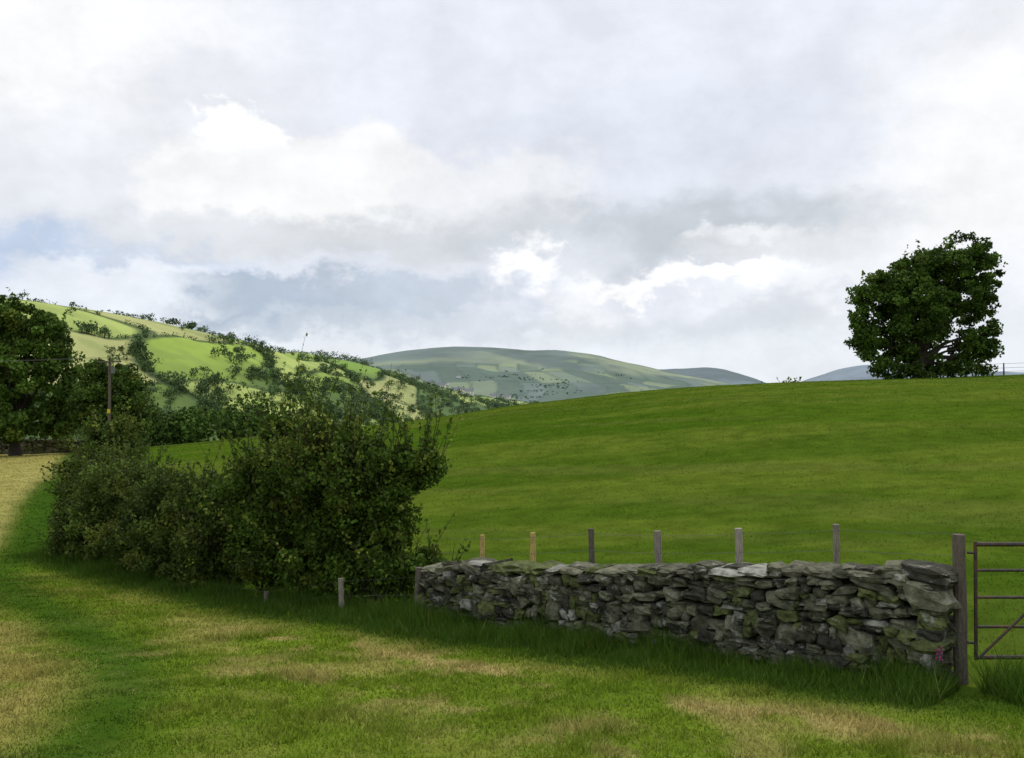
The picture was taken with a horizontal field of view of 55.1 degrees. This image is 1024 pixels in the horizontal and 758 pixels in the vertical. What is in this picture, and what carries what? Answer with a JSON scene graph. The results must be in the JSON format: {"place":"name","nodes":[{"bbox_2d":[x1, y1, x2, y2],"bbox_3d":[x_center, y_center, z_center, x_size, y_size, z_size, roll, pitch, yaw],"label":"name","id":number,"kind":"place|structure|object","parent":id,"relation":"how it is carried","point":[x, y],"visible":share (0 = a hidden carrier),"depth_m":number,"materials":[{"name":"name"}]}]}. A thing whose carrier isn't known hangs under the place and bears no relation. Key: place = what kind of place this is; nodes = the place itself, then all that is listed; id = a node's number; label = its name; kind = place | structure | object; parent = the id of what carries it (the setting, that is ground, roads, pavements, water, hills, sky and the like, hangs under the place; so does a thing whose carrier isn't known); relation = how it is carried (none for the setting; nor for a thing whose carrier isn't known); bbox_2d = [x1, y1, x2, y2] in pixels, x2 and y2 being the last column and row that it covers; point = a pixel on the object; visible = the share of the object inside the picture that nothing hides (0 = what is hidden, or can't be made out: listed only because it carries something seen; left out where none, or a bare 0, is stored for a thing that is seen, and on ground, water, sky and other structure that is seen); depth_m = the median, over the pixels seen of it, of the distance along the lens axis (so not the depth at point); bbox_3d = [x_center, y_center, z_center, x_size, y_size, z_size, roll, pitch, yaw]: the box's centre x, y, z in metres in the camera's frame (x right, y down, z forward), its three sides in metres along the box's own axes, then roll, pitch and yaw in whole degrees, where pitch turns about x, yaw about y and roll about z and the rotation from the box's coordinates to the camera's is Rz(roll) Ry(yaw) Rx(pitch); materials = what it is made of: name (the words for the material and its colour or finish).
{"place":"outdoors","nodes":[
{"label":"outdoors","id":0,"kind":"place"},
{"bbox_2d":[1,298,526,445],"bbox_3d":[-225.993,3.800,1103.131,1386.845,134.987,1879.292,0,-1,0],"label":"pasture hill","id":1,"kind":"structure","parent":0,"point":[178,353],"depth_m":626.92,"materials":[{"name":"green plant"}]},
{"bbox_2d":[438,382,446,388],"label":"farmhouse","id":2,"kind":"object","parent":1,"relation":"on","point":[442,384],"visible":0.59,"depth_m":1258.41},
{"bbox_2d":[463,388,473,395],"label":"farmhouse","id":3,"kind":"object","parent":1,"relation":"on","point":[470,391],"visible":0.73,"depth_m":1274.18,"materials":[{"name":"white paint"}]},
{"bbox_2d":[490,393,497,398],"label":"farmhouse","id":4,"kind":"object","parent":1,"relation":"on","point":[493,395],"visible":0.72,"depth_m":1447.88,"materials":[{"name":"white paint"}]},
{"bbox_2d":[502,393,510,399],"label":"farmhouse","id":5,"kind":"object","parent":1,"relation":"on","point":[507,396],"visible":0.65,"depth_m":1451.20,"materials":[{"name":"white paint"}]},
{"bbox_2d":[0,374,1023,757],"bbox_3d":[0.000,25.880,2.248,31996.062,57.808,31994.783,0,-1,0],"label":"meadow ground","id":6,"kind":"structure","parent":0,"point":[730,482],"depth_m":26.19,"materials":[{"name":"green plant"}]},
{"bbox_2d":[0,438,84,453],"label":"dry stone wall","id":7,"kind":"structure","parent":6,"relation":"on","point":[39,446],"depth_m":87.99,"materials":[{"name":"grey stone"}]},
{"bbox_2d":[0,287,86,455],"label":"sycamore tree","id":8,"kind":"object","parent":6,"relation":"on","point":[20,335],"visible":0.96,"depth_m":82.67,"materials":[{"name":"green plant"}]},
{"bbox_2d":[8,357,120,422],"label":"utility pole","id":9,"kind":"object","parent":6,"relation":"on","point":[111,369],"visible":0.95,"depth_m":79.37,"materials":[{"name":"brown wood"}]},
{"bbox_2d":[40,394,180,541],"bbox_3d":[-11.911,2.710,28.755,4.595,4.672,3.381,-1,-1,41],"label":"hawthorn bush","id":10,"kind":"object","parent":6,"relation":"on","point":[95,437],"visible":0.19,"depth_m":28.63,"materials":[{"name":"green plant"}]},
{"bbox_2d":[64,359,162,438],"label":"hawthorn tree","id":11,"kind":"object","parent":6,"relation":"on","point":[91,389],"visible":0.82,"depth_m":80.97,"materials":[{"name":"green plant"}]},
{"bbox_2d":[27,429,253,589],"bbox_3d":[-8.649,2.877,22.627,3.027,3.598,11.262,1,-1,-39],"label":"hawthorn hedge","id":12,"kind":"object","parent":6,"relation":"on","point":[143,517],"visible":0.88,"depth_m":21.12,"materials":[{"name":"green plant"}]},
{"bbox_2d":[122,562,422,607],"bbox_3d":[-5.259,3.734,18.314,10.088,1.586,0.686,-1,-1,43],"label":"hedge fence","id":13,"kind":"object","parent":6,"relation":"on","point":[418,574],"visible":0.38,"depth_m":15.87,"materials":[{"name":"grey wood"}]},
{"bbox_2d":[162,333,470,608],"bbox_3d":[-3.741,1.655,17.939,6.746,5.067,3.380,-1,-1,35],"label":"hawthorn bush","id":14,"kind":"object","parent":6,"relation":"on","point":[331,502],"visible":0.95,"depth_m":16.87,"materials":[{"name":"green plant"}]},
{"bbox_2d":[6,291,631,446],"bbox_3d":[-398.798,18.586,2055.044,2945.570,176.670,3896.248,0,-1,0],"label":"distant trees","id":15,"kind":"object","parent":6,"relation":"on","point":[184,427],"visible":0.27,"depth_m":634.65,"materials":[{"name":"green plant"}]},
{"bbox_2d":[415,557,962,681],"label":"dry stone wall","id":16,"kind":"structure","parent":6,"relation":"on","point":[842,614],"depth_m":11.66,"materials":[{"name":"grey stone"}]},
{"bbox_2d":[440,524,948,563],"bbox_3d":[1.941,2.860,13.485,8.022,2.206,0.150,-1,-1,39],"label":"wire fence","id":17,"kind":"object","parent":6,"relation":"on","point":[738,552],"visible":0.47,"depth_m":13.38,"materials":[{"name":"grey wood"}]},
{"bbox_2d":[761,376,801,382],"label":"gorse bush","id":18,"kind":"object","parent":6,"relation":"on","point":[789,379],"visible":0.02,"depth_m":87.83,"materials":[{"name":"green plant"}]},
{"bbox_2d":[843,230,1007,378],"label":"ash tree","id":19,"kind":"object","parent":6,"relation":"on","point":[919,298],"visible":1,"depth_m":77.06,"materials":[{"name":"green plant"}]},
{"bbox_2d":[935,646,942,676],"bbox_3d":[4.380,2.971,10.061,0.076,0.520,0.076,0,-1,0],"label":"foxglove","id":20,"kind":"object","parent":6,"relation":"on","point":[941,659],"visible":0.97,"depth_m":10.06,"materials":[{"name":"purple plant"}]},
{"bbox_2d":[952,534,1023,684],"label":"field gate","id":21,"kind":"structure","parent":6,"relation":"on","point":[960,586],"depth_m":10.40,"materials":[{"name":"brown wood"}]},
{"bbox_2d":[972,363,1017,375],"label":"hilltop fence","id":22,"kind":"object","parent":6,"relation":"on","point":[1003,371],"visible":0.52,"depth_m":80.98,"materials":[{"name":"grey wood"}]},
{"bbox_2d":[0,0,1023,382],"label":"sky","id":23,"kind":"structure","parent":0,"point":[657,184],"materials":[{"name":"white"}]},
{"bbox_2d":[354,347,733,402],"bbox_3d":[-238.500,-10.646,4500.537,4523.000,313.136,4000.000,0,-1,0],"label":"distant hill","id":24,"kind":"structure","parent":0,"point":[475,365],"depth_m":3967.41,"materials":[{"name":"green plant"}]},
{"bbox_2d":[659,367,764,384],"bbox_3d":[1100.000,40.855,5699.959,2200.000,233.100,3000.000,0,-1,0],"label":"distant hill","id":25,"kind":"structure","parent":0,"point":[721,375],"depth_m":5482.03,"materials":[{"name":"green plant"}]},
{"bbox_2d":[801,365,1023,381],"bbox_3d":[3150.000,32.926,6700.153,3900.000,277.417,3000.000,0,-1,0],"label":"distant hill","id":26,"kind":"structure","parent":0,"point":[855,373],"depth_m":6690.43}
]}

